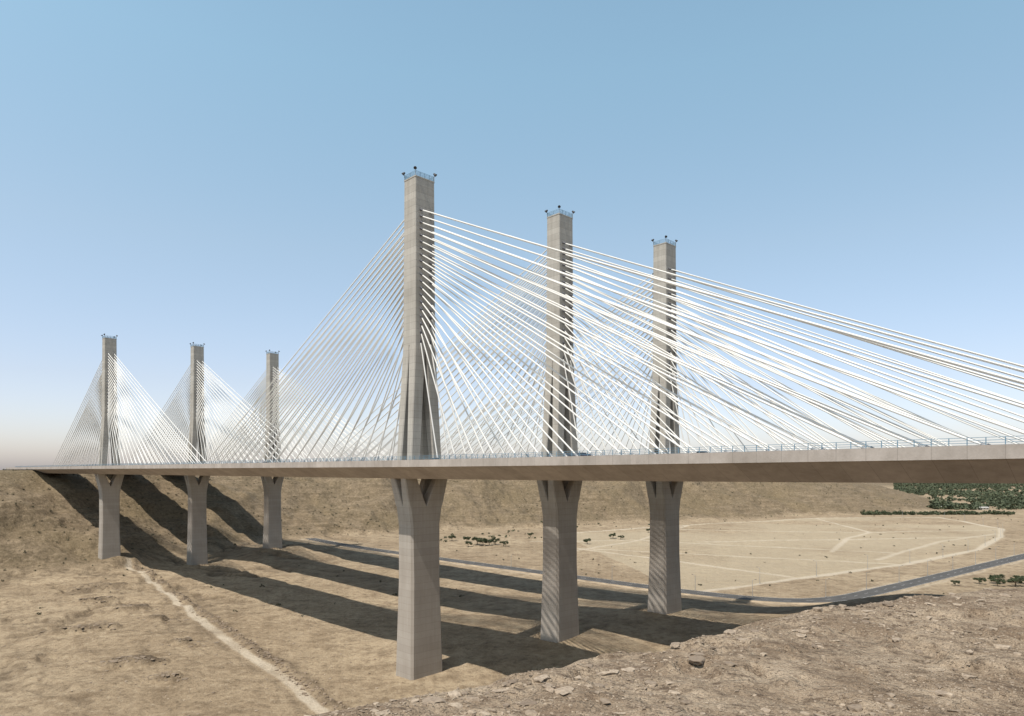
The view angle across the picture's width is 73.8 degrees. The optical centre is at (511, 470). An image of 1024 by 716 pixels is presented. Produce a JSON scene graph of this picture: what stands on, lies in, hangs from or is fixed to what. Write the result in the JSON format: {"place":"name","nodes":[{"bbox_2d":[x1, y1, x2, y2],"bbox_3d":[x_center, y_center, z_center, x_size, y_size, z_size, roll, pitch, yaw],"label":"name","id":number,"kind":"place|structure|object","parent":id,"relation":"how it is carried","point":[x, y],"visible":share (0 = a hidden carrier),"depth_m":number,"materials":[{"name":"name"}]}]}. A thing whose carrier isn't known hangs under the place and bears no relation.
{"place":"outdoors","nodes":[
{"label":"outdoors","id":0,"kind":"place"},
{"bbox_2d":[0,470,1023,715],"bbox_3d":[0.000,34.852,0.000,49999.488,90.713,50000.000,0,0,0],"label":"desert ground","id":1,"kind":"structure","parent":0,"point":[490,628],"depth_m":364.98,"materials":[{"name":"beige soil"}]},
{"bbox_2d":[40,582,220,683],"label":"rock outcrops","id":2,"kind":"object","parent":1,"relation":"on","point":[137,658],"visible":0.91,"depth_m":284.43,"materials":[{"name":"beige stone"}]},
{"bbox_2d":[1,583,443,715],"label":"valley stones","id":3,"kind":"object","parent":1,"relation":"on","point":[194,643],"visible":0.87,"depth_m":294.17,"materials":[{"name":"beige stone"}]},
{"bbox_2d":[133,564,347,708],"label":"track rubble","id":4,"kind":"object","parent":1,"relation":"on","point":[276,662],"visible":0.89,"depth_m":270.97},
{"bbox_2d":[491,537,500,544],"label":"acacia tree","id":5,"kind":"object","parent":1,"relation":"on","point":[496,540],"visible":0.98,"depth_m":666.82,"materials":[{"name":"green plant"}]},
{"bbox_2d":[1,469,1014,616],"bbox_3d":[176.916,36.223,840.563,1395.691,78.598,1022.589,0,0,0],"label":"desert shrubs","id":6,"kind":"object","parent":1,"relation":"on","point":[388,531],"visible":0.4,"depth_m":695.60,"materials":[{"name":"brown plant"}]},
{"bbox_2d":[6,166,1023,679],"bbox_3d":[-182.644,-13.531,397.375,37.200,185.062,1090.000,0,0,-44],"label":"cable stayed bridge","id":7,"kind":"structure","parent":1,"relation":"on","point":[418,656],"depth_m":231.65,"materials":[{"name":"concrete"}]},
{"bbox_2d":[566,452,590,455],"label":"box truck","id":8,"kind":"object","parent":7,"relation":"on","point":[569,454],"visible":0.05,"depth_m":203.99,"materials":[{"name":"metal"}]},
{"bbox_2d":[440,521,649,541],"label":"valley bushes","id":9,"kind":"object","parent":1,"relation":"on","point":[499,534],"visible":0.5,"depth_m":745.58,"materials":[{"name":"green plant"}]},
{"bbox_2d":[126,205,1023,642],"bbox_3d":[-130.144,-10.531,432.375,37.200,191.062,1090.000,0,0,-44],"label":"cable stayed bridge","id":10,"kind":"structure","parent":1,"relation":"on","point":[560,617],"depth_m":274.14,"materials":[{"name":"concrete"}]},
{"bbox_2d":[196,235,1023,614],"bbox_3d":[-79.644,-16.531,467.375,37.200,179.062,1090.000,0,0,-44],"label":"cable stayed bridge","id":11,"kind":"structure","parent":1,"relation":"on","point":[664,585],"depth_m":309.41,"materials":[{"name":"concrete"}]},
{"bbox_2d":[304,588,1023,715],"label":"foreground stones","id":12,"kind":"object","parent":1,"relation":"on","point":[851,707],"visible":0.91,"depth_m":29.03,"materials":[{"name":"beige stone"}]},
{"bbox_2d":[329,588,1021,715],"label":"ledge rocks","id":13,"kind":"object","parent":1,"relation":"on","point":[697,659],"visible":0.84,"depth_m":32.18,"materials":[{"name":"beige stone"}]},
{"bbox_2d":[860,509,1014,514],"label":"distant hedgerow","id":14,"kind":"object","parent":1,"relation":"on","point":[949,512],"visible":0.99,"depth_m":1122.80,"materials":[{"name":"green plant"}]},
{"bbox_2d":[893,483,1023,509],"bbox_3d":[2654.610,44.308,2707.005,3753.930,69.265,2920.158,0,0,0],"label":"distant trees","id":15,"kind":"object","parent":1,"relation":"on","point":[1007,499],"visible":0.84,"depth_m":1958.75,"materials":[{"name":"green plant"}]},
{"bbox_2d":[973,577,986,583],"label":"acacia tree","id":16,"kind":"object","parent":1,"relation":"on","point":[979,579],"visible":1,"depth_m":437.02,"materials":[{"name":"green plant"}]},
{"bbox_2d":[976,507,988,509],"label":"farm shed","id":17,"kind":"structure","parent":1,"relation":"on","point":[984,508],"depth_m":1260.97,"materials":[{"name":"white"}]},
{"bbox_2d":[987,574,1004,583],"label":"acacia tree","id":18,"kind":"object","parent":1,"relation":"on","point":[1000,576],"visible":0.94,"depth_m":439.95,"materials":[{"name":"green plant"}]},
{"bbox_2d":[990,579,1005,585],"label":"acacia tree","id":19,"kind":"object","parent":1,"relation":"on","point":[998,581],"visible":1,"depth_m":429.34,"materials":[{"name":"green plant"}]},
{"bbox_2d":[1005,577,1022,586],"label":"acacia tree","id":20,"kind":"object","parent":1,"relation":"on","point":[1013,580],"visible":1,"depth_m":430.13,"materials":[{"name":"green plant"}]},
{"bbox_2d":[0,0,1023,469],"label":"sky","id":21,"kind":"structure","parent":0,"point":[175,174],"materials":[{"name":"blue"}]},
{"bbox_2d":[303,538,1023,604],"bbox_3d":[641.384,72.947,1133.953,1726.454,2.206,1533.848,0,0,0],"label":"valley road","id":22,"kind":"structure","parent":0,"point":[918,582],"depth_m":441.32,"materials":[{"name":"grey asphalt"}]},
{"bbox_2d":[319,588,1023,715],"bbox_3d":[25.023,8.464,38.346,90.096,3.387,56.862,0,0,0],"label":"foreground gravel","id":23,"kind":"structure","parent":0,"point":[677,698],"depth_m":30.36,"materials":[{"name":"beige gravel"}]}
]}

